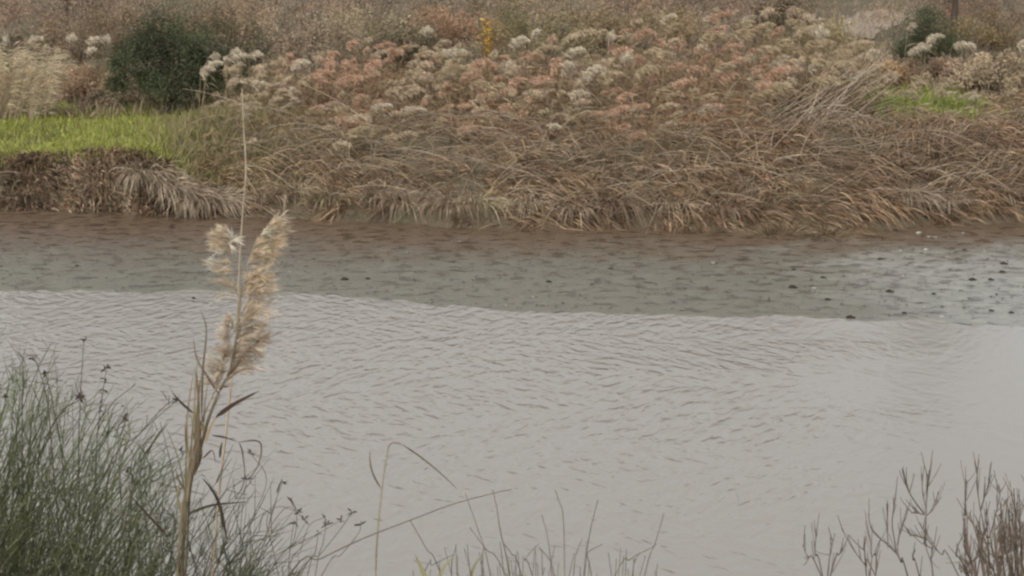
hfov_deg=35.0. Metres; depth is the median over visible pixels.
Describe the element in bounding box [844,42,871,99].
plumed reed
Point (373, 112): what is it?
plumed reed
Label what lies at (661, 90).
plumed reed
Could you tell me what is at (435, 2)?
scrub bush
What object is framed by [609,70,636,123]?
plumed reed
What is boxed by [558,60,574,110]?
plumed reed
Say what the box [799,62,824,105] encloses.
plumed reed
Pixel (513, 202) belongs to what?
grass tussock
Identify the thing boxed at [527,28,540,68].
plumed reed
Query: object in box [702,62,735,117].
plumed reed
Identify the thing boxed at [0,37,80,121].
pampas clump
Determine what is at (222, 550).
broom shrub
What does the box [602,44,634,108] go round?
plumed reed
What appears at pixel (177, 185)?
grass tussock
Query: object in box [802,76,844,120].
plumed reed
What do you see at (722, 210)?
grass tussock
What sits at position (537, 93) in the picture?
plumed reed
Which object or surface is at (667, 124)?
plumed reed
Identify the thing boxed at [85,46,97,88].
plumed reed
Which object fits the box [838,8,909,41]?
path
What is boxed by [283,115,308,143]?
plumed reed
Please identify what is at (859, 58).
plumed reed
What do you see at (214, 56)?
plumed reed
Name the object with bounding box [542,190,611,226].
grass tussock
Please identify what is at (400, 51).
plumed reed
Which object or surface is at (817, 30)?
plumed reed
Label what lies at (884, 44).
dry grass
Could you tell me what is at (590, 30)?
plumed reed
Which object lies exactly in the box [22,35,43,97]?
plumed reed
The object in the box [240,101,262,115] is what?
plumed reed
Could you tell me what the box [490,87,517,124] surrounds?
plumed reed
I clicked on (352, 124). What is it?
plumed reed
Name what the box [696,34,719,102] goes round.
plumed reed
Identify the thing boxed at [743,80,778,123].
plumed reed
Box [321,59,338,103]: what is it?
plumed reed
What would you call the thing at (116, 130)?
grass
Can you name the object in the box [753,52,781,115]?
plumed reed
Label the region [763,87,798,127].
plumed reed
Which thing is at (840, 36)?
scrub bush
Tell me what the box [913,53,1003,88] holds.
scrub bush
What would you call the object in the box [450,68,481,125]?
plumed reed
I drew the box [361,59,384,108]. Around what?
plumed reed
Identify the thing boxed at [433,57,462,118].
plumed reed
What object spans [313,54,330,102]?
plumed reed
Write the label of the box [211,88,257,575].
bare reed stem
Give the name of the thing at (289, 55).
plumed reed
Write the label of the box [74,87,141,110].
scrub bush
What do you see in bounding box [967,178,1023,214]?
grass tussock
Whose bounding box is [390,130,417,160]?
plumed reed
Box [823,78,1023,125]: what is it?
grass
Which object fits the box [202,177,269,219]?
grass tussock
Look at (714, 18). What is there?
plumed reed
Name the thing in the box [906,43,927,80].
plumed reed
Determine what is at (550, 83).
plumed reed
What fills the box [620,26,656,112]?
plumed reed
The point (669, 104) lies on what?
plumed reed
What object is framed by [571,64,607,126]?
plumed reed
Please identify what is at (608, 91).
plumed reed
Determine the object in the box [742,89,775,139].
plumed reed
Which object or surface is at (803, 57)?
plumed reed
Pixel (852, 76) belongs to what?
plumed reed
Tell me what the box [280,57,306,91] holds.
plumed reed
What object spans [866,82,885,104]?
plumed reed
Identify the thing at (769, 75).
plumed reed
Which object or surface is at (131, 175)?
grass tussock
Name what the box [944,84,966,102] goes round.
plumed reed
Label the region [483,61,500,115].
plumed reed
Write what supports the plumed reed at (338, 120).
on the ground at (405, 218)
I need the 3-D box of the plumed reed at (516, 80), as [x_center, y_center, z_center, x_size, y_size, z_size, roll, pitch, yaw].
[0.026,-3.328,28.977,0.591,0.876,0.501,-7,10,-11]
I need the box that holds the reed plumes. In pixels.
[210,5,1020,139]
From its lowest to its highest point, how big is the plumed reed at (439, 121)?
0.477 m
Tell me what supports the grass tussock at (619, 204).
on the ground at (405, 218)
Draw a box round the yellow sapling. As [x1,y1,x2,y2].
[468,11,505,100]
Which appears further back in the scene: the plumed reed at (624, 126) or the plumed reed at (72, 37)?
the plumed reed at (72, 37)
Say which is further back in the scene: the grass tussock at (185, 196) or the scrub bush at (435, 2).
the scrub bush at (435, 2)
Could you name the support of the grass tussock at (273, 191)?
on the ground at (405, 218)
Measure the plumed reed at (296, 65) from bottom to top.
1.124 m
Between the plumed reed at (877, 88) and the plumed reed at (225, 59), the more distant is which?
the plumed reed at (225, 59)
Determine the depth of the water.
14.08 m
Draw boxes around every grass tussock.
[110,154,188,207]
[137,161,206,215]
[146,169,231,219]
[161,181,239,220]
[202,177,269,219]
[248,183,299,209]
[250,176,321,212]
[291,180,360,219]
[352,176,431,222]
[367,184,442,225]
[415,191,481,227]
[452,188,519,228]
[482,191,551,220]
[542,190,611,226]
[583,179,664,229]
[641,187,710,220]
[697,185,772,228]
[886,179,959,223]
[925,186,983,216]
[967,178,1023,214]
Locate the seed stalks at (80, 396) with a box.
[0,338,197,575]
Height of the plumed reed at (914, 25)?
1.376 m
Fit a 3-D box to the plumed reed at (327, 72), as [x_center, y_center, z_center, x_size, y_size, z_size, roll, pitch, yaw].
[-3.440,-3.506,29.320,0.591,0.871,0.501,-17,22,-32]
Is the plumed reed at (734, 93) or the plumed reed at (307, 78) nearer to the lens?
the plumed reed at (734, 93)
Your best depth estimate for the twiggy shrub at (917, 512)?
4.94 m
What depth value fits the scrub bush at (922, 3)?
51.96 m
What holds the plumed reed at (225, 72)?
on the ground at (405, 218)
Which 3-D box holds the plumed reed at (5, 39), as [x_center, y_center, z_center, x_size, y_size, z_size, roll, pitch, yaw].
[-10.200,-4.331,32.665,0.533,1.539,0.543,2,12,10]
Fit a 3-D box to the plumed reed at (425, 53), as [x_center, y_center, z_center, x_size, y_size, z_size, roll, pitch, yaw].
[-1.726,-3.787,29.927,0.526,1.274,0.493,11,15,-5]
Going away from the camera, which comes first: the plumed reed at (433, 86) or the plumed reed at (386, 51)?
the plumed reed at (433, 86)
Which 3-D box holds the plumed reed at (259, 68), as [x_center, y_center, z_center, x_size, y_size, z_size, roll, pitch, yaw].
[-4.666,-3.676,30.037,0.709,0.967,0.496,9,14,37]
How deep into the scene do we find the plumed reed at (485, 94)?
28.44 m
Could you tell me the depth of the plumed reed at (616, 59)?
29.02 m
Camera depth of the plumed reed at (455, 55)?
30.12 m
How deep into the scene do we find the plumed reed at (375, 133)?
26.43 m
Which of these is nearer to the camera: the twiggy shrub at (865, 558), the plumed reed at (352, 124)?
the twiggy shrub at (865, 558)
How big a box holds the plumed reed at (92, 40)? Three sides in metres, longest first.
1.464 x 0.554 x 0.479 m
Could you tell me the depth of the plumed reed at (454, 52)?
29.48 m
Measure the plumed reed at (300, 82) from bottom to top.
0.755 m
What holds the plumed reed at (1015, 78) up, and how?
on the ground at (405, 218)
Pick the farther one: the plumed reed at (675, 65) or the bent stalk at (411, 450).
the plumed reed at (675, 65)
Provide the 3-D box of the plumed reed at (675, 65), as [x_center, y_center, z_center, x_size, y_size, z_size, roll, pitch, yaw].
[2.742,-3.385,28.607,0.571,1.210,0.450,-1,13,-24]
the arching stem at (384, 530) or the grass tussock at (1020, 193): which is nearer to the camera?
the arching stem at (384, 530)
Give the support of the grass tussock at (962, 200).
on the ground at (405, 218)
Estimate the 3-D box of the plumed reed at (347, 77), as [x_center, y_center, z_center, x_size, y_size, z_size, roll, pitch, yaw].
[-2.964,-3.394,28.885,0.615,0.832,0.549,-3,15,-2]
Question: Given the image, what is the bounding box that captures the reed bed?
[187,21,1023,207]
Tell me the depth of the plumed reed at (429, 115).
27.69 m
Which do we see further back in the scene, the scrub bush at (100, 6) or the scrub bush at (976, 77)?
the scrub bush at (100, 6)
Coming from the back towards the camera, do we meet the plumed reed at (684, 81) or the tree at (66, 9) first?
the tree at (66, 9)
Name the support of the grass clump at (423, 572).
on the ground at (405, 218)
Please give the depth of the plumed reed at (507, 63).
29.40 m
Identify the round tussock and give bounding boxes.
[721,217,819,238]
[777,220,875,240]
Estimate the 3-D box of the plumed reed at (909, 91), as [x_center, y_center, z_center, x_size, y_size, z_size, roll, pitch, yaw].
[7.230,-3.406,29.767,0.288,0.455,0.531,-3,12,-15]
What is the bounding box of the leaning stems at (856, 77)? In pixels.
[754,47,906,132]
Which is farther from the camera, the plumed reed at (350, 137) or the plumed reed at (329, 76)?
the plumed reed at (329, 76)
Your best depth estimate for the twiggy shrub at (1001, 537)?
5.01 m
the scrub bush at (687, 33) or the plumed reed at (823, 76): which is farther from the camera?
the scrub bush at (687, 33)
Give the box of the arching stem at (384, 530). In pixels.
[287,489,511,575]
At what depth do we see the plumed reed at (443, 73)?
29.36 m
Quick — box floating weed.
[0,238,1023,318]
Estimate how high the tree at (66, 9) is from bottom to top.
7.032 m
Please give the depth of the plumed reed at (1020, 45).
33.40 m
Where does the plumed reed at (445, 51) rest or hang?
on the ground at (405, 218)
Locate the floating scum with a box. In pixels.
[0,210,1023,326]
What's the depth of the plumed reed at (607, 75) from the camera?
28.65 m
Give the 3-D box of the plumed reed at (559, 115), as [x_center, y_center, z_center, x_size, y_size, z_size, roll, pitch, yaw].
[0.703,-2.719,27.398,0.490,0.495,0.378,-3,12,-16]
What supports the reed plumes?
on the ground at (405, 218)
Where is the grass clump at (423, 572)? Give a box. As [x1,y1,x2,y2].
[410,490,663,575]
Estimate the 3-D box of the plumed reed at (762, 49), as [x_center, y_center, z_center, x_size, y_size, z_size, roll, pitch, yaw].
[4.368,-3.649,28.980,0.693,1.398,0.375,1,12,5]
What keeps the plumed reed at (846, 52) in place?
on the ground at (405, 218)
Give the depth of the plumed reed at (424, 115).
27.72 m
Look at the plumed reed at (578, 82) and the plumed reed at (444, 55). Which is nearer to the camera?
the plumed reed at (578, 82)
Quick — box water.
[0,289,1023,575]
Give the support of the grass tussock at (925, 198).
on the ground at (405, 218)
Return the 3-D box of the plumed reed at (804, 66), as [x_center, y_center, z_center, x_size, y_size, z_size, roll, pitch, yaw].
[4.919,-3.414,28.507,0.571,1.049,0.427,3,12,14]
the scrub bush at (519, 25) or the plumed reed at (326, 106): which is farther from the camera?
the scrub bush at (519, 25)
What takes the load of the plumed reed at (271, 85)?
on the ground at (405, 218)
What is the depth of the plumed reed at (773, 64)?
28.18 m
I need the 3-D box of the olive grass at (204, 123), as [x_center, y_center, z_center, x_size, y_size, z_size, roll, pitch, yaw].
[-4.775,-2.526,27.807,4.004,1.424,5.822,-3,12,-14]
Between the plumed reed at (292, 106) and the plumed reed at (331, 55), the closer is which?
the plumed reed at (292, 106)
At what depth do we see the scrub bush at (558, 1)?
53.70 m
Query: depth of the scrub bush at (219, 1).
56.54 m
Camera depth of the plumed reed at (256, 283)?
4.76 m
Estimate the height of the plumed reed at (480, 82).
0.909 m
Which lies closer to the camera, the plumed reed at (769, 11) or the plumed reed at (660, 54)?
the plumed reed at (660, 54)
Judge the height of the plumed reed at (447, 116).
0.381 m
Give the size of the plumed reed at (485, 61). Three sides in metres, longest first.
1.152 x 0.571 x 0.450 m
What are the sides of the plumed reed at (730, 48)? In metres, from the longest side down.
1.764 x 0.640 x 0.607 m
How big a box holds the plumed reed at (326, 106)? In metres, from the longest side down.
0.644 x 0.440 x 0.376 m
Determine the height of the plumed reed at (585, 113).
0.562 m
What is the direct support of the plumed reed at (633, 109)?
on the ground at (405, 218)
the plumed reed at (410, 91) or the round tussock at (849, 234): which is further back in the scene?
the plumed reed at (410, 91)
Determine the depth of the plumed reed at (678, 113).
26.36 m
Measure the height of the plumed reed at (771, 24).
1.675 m
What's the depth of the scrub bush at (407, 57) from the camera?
34.05 m
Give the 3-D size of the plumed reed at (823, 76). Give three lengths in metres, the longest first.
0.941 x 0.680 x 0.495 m
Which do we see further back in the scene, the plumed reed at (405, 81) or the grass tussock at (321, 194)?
the plumed reed at (405, 81)
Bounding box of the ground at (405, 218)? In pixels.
[0,0,1023,230]
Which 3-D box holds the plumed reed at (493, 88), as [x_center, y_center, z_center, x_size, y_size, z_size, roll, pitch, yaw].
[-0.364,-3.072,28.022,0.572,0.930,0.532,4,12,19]
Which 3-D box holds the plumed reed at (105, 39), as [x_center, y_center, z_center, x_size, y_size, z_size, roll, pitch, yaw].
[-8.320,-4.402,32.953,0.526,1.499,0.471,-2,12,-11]
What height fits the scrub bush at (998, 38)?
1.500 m
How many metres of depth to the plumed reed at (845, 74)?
29.50 m
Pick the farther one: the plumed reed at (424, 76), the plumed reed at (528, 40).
the plumed reed at (528, 40)
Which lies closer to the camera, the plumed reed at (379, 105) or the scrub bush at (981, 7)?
the plumed reed at (379, 105)
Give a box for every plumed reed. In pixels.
[1,35,12,95]
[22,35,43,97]
[59,33,78,101]
[76,36,101,98]
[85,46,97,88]
[93,34,111,82]
[132,210,298,575]
[193,51,221,106]
[196,63,216,112]
[203,59,223,105]
[213,54,235,100]
[214,100,227,107]
[218,76,243,106]
[220,47,243,97]
[220,64,241,97]
[221,65,236,107]
[222,79,240,102]
[224,52,250,99]
[234,107,253,118]
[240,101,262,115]
[240,137,261,155]
[241,50,263,101]
[245,79,267,105]
[245,91,269,107]
[247,79,269,106]
[249,64,266,97]
[256,82,284,101]
[257,69,274,106]
[262,57,285,95]
[266,108,288,115]
[267,97,284,111]
[271,88,290,109]
[273,105,297,123]
[279,72,308,107]
[280,52,304,99]
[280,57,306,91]
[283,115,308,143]
[287,96,296,117]
[289,86,298,107]
[290,56,310,102]
[290,75,315,111]
[297,79,308,107]
[302,71,333,115]
[303,105,330,124]
[304,78,328,110]
[306,69,334,116]
[310,140,331,158]
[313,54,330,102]
[317,125,334,149]
[318,101,340,137]
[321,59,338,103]
[322,140,351,181]
[323,50,342,98]
[324,115,348,138]
[325,116,348,152]
[329,74,356,114]
[332,120,366,157]
[334,61,358,107]
[335,124,374,165]
[338,113,371,160]
[338,135,361,163]
[343,39,362,105]
[345,73,365,115]
[345,93,368,124]
[356,58,379,107]
[357,111,377,134]
[358,127,382,169]
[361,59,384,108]
[366,40,397,94]
[367,101,393,138]
[368,49,394,111]
[368,78,396,115]
[373,133,399,165]
[381,47,405,104]
[382,47,396,101]
[383,46,413,94]
[383,110,403,133]
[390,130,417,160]
[393,75,414,107]
[399,105,426,131]
[401,87,425,118]
[403,50,436,107]
[411,111,434,131]
[412,60,434,102]
[413,25,433,69]
[414,77,429,106]
[414,99,433,131]
[414,114,431,134]
[415,72,432,111]
[421,83,438,109]
[423,49,448,97]
[425,48,456,94]
[426,38,450,92]
[426,119,446,143]
[427,113,459,123]
[431,73,462,109]
[431,88,457,117]
[431,104,453,129]
[432,65,456,108]
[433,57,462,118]
[437,81,457,127]
[442,64,467,113]
[443,47,462,111]
[448,125,478,155]
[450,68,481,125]
[450,103,475,128]
[452,48,466,96]
[452,78,494,117]
[452,130,470,145]
[458,57,492,115]
[459,60,488,114]
[460,51,469,111]
[466,92,490,120]
[467,105,484,132]
[468,59,490,110]
[474,82,510,130]
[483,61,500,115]
[486,54,510,111]
[488,106,515,140]
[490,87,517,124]
[491,48,504,102]
[491,59,516,108]
[499,76,527,113]
[500,88,516,130]
[504,63,522,102]
[504,99,529,137]
[508,57,529,81]
[509,35,527,109]
[513,38,530,59]
[514,52,541,95]
[514,106,532,122]
[518,74,551,124]
[521,44,563,102]
[521,80,556,118]
[525,55,544,98]
[526,89,546,128]
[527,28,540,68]
[531,37,556,76]
[541,57,564,115]
[541,113,569,136]
[542,61,564,109]
[543,100,561,125]
[544,123,562,142]
[553,32,585,97]
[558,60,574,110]
[558,89,590,125]
[559,46,586,109]
[560,116,574,139]
[564,28,602,104]
[568,97,593,135]
[568,110,592,140]
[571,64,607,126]
[572,78,588,134]
[574,53,596,112]
[576,69,596,128]
[581,110,611,137]
[587,68,620,120]
[589,87,623,127]
[596,29,619,101]
[596,56,622,110]
[597,42,618,104]
[598,104,630,145]
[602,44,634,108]
[605,91,637,133]
[607,51,633,116]
[607,123,631,150]
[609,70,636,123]
[612,101,637,131]
[618,131,646,159]
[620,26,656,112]
[623,104,643,138]
[625,55,646,112]
[627,62,661,121]
[629,102,651,134]
[643,50,675,113]
[643,121,677,160]
[649,82,674,129]
[650,102,680,132]
[653,62,686,113]
[656,21,684,119]
[656,37,682,122]
[659,13,677,96]
[660,76,696,124]
[665,110,684,140]
[682,93,720,131]
[683,104,719,147]
[686,31,729,112]
[686,52,713,118]
[691,102,724,137]
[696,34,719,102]
[698,43,720,116]
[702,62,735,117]
[703,9,734,93]
[709,70,740,117]
[717,90,739,134]
[719,22,744,101]
[720,28,749,107]
[721,57,747,112]
[726,15,758,106]
[738,23,770,110]
[739,61,770,116]
[740,44,772,107]
[741,23,769,98]
[742,47,758,118]
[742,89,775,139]
[743,70,780,130]
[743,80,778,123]
[748,21,775,96]
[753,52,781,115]
[753,64,803,125]
[756,44,795,116]
[756,60,780,112]
[757,8,774,64]
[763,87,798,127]
[766,80,792,130]
[767,26,785,101]
[770,37,793,117]
[771,57,805,121]
[777,77,798,121]
[779,64,809,113]
[786,57,830,119]
[788,11,812,82]
[790,25,816,108]
[793,24,826,99]
[793,56,812,111]
[795,38,833,105]
[798,75,831,110]
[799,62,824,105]
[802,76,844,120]
[814,28,829,101]
[814,42,833,99]
[823,46,852,95]
[823,58,855,100]
[828,44,849,97]
[829,68,857,103]
[833,71,869,106]
[836,40,873,97]
[837,59,856,95]
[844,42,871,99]
[847,53,873,104]
[854,48,879,92]
[855,76,892,112]
[864,62,886,99]
[864,71,892,101]
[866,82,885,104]
[886,74,906,104]
[889,90,907,112]
[897,22,916,65]
[900,90,915,102]
[904,95,921,110]
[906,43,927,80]
[906,81,929,100]
[907,42,927,71]
[914,33,944,80]
[916,37,937,79]
[926,91,948,108]
[937,91,956,106]
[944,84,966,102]
[948,40,975,58]
[950,91,977,109]
[964,94,982,109]
[1002,73,1023,108]
[1007,39,1023,67]
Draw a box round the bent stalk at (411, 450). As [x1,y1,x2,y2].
[369,442,457,575]
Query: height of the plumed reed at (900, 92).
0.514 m
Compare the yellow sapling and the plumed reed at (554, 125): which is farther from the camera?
the yellow sapling
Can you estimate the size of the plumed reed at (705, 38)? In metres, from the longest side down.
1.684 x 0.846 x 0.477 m
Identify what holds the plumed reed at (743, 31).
on the ground at (405, 218)
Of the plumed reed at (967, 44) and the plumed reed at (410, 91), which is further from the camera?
the plumed reed at (967, 44)
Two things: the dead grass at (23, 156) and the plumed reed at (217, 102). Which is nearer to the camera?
the dead grass at (23, 156)
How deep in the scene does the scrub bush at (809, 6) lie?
47.63 m
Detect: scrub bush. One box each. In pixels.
[0,0,40,34]
[0,0,153,53]
[0,7,126,75]
[31,62,136,102]
[37,0,210,44]
[61,0,198,50]
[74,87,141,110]
[142,0,298,36]
[149,2,255,43]
[204,0,379,50]
[215,0,365,73]
[287,0,439,33]
[295,0,442,64]
[357,12,452,79]
[393,0,550,37]
[399,0,512,60]
[447,0,598,29]
[468,1,601,62]
[515,0,687,47]
[541,4,651,60]
[597,0,785,47]
[604,0,719,54]
[696,0,857,45]
[731,0,816,40]
[755,10,877,73]
[809,52,913,89]
[855,54,952,89]
[867,0,1007,34]
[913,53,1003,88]
[916,0,1023,40]
[919,4,1023,58]
[946,47,1023,96]
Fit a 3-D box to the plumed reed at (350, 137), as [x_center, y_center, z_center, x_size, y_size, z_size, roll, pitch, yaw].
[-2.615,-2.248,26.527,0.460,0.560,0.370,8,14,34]
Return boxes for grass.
[0,0,1023,120]
[0,92,255,192]
[0,143,178,219]
[112,96,377,198]
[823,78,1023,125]
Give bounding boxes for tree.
[63,0,69,46]
[947,0,958,41]
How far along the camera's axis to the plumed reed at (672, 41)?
28.86 m
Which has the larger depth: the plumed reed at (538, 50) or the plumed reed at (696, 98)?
the plumed reed at (538, 50)
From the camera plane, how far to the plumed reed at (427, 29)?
32.73 m
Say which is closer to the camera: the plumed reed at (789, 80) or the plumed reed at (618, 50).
the plumed reed at (789, 80)
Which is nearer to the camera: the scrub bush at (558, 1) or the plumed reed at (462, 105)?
the plumed reed at (462, 105)
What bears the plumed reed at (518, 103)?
on the ground at (405, 218)
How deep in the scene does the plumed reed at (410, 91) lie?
28.48 m
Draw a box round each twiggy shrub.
[802,512,888,575]
[868,450,958,575]
[949,452,1023,575]
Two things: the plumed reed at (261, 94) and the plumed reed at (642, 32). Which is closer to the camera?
the plumed reed at (261, 94)
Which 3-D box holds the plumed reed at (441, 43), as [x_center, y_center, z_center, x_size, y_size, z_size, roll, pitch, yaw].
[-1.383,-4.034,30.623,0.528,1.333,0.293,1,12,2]
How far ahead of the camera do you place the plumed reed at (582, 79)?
28.50 m
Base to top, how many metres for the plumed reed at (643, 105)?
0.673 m
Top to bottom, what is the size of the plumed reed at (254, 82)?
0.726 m
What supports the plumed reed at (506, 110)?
on the ground at (405, 218)
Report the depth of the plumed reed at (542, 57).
29.91 m
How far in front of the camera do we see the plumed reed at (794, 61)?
27.99 m
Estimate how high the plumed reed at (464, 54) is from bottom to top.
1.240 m
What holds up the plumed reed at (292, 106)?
on the ground at (405, 218)
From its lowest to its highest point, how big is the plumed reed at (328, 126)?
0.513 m
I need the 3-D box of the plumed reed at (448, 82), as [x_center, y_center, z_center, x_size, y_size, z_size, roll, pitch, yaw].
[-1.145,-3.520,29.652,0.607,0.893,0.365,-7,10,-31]
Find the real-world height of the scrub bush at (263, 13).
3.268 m
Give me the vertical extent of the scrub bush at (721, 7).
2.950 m
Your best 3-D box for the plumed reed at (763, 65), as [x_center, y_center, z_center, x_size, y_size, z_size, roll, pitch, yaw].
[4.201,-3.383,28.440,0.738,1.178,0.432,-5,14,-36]
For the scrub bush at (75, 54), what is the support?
on the ground at (405, 218)
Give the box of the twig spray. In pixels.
[234,448,366,575]
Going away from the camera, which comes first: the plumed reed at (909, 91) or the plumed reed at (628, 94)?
the plumed reed at (628, 94)
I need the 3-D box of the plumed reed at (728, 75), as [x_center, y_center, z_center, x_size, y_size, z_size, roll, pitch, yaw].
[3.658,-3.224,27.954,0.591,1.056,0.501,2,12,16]
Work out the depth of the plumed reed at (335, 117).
27.44 m
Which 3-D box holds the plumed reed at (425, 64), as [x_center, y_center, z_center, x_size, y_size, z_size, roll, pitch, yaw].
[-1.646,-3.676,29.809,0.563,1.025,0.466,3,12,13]
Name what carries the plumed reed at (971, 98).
on the ground at (405, 218)
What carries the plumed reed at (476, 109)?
on the ground at (405, 218)
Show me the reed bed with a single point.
(714, 124)
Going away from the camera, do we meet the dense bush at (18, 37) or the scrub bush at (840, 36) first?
the scrub bush at (840, 36)
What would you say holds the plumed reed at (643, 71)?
on the ground at (405, 218)
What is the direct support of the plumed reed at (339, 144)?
on the ground at (405, 218)
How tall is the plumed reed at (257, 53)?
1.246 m
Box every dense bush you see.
[0,29,42,73]
[72,0,254,113]
[887,2,974,68]
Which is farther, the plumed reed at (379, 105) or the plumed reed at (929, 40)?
the plumed reed at (929, 40)
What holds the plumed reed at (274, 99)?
on the ground at (405, 218)
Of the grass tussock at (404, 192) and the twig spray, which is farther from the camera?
the grass tussock at (404, 192)
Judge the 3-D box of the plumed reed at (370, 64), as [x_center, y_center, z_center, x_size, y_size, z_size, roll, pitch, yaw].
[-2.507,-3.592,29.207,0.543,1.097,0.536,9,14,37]
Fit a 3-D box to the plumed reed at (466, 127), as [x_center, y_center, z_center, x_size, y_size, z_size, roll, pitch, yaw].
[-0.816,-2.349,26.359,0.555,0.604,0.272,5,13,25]
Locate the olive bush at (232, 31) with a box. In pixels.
[147,0,289,88]
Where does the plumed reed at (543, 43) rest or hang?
on the ground at (405, 218)
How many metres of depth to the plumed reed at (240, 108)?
28.45 m
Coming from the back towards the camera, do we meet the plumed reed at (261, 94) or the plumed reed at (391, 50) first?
the plumed reed at (391, 50)
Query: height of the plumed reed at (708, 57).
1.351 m
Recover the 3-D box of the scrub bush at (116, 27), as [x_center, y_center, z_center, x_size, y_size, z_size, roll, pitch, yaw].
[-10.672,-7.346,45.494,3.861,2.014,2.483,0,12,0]
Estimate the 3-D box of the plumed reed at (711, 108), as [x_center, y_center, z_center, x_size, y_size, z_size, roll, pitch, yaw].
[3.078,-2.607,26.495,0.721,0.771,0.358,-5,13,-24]
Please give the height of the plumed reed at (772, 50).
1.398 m
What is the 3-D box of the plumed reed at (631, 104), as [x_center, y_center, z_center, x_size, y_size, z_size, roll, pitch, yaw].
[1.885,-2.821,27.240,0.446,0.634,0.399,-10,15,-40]
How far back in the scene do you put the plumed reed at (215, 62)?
30.18 m
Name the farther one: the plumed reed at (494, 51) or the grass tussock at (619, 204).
the plumed reed at (494, 51)
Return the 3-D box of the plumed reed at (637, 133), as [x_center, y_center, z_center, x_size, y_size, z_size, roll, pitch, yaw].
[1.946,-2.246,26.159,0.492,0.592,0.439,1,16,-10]
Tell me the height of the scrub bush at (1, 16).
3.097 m
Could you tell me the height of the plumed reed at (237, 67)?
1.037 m
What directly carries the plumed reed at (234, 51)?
on the ground at (405, 218)
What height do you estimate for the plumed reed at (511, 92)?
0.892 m
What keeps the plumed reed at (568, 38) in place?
on the ground at (405, 218)
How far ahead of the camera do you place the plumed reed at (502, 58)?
30.14 m
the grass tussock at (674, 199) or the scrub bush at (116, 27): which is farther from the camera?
the scrub bush at (116, 27)
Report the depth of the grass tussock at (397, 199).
24.99 m
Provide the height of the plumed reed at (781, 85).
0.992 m
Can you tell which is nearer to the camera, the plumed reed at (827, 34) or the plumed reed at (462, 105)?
the plumed reed at (462, 105)
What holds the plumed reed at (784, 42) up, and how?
on the ground at (405, 218)
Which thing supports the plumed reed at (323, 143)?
on the ground at (405, 218)
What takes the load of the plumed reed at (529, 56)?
on the ground at (405, 218)
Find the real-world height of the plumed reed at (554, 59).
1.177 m
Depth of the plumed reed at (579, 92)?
27.53 m
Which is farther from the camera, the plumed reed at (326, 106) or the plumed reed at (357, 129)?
the plumed reed at (326, 106)
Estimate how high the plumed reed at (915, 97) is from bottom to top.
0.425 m
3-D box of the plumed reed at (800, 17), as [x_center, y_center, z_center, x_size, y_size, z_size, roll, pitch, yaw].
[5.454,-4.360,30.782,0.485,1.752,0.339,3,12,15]
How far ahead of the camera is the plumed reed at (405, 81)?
29.25 m
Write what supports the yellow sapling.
on the ground at (405, 218)
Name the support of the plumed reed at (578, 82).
on the ground at (405, 218)
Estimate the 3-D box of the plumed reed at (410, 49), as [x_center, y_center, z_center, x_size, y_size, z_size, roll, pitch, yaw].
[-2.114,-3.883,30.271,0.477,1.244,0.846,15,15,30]
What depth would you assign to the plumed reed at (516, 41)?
29.91 m
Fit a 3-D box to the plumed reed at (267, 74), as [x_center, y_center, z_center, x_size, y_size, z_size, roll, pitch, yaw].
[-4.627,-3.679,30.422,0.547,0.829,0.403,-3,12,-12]
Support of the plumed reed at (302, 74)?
on the ground at (405, 218)
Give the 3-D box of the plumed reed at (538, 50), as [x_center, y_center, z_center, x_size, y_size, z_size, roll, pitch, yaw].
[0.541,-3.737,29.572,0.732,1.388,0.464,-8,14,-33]
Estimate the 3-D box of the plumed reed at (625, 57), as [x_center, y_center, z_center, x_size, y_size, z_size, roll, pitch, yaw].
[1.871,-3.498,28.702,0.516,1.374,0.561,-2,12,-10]
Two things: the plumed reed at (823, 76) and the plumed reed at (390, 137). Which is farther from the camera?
the plumed reed at (823, 76)
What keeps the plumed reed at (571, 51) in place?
on the ground at (405, 218)
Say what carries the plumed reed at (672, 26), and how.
on the ground at (405, 218)
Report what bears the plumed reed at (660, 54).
on the ground at (405, 218)
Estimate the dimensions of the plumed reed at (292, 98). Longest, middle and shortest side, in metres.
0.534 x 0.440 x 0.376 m
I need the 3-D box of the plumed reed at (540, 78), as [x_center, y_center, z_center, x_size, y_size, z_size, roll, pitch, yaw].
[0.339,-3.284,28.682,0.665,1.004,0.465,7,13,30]
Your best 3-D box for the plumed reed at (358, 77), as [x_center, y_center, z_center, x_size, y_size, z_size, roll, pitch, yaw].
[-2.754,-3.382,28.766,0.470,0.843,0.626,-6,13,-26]
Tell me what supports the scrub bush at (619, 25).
on the ground at (405, 218)
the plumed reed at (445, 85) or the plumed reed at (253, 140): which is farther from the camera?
the plumed reed at (445, 85)
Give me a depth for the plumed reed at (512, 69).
29.27 m
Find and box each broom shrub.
[0,323,210,575]
[89,446,318,575]
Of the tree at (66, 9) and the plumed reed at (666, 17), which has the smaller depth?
the plumed reed at (666, 17)
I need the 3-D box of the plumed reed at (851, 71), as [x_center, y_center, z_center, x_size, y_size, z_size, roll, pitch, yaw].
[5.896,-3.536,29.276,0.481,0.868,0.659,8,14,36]
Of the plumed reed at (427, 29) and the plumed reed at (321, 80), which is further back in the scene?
the plumed reed at (427, 29)
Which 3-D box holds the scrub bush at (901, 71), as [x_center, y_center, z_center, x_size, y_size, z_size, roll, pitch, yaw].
[7.146,-4.437,33.196,2.081,0.866,1.301,-4,12,-20]
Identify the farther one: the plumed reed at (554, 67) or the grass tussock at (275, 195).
the plumed reed at (554, 67)

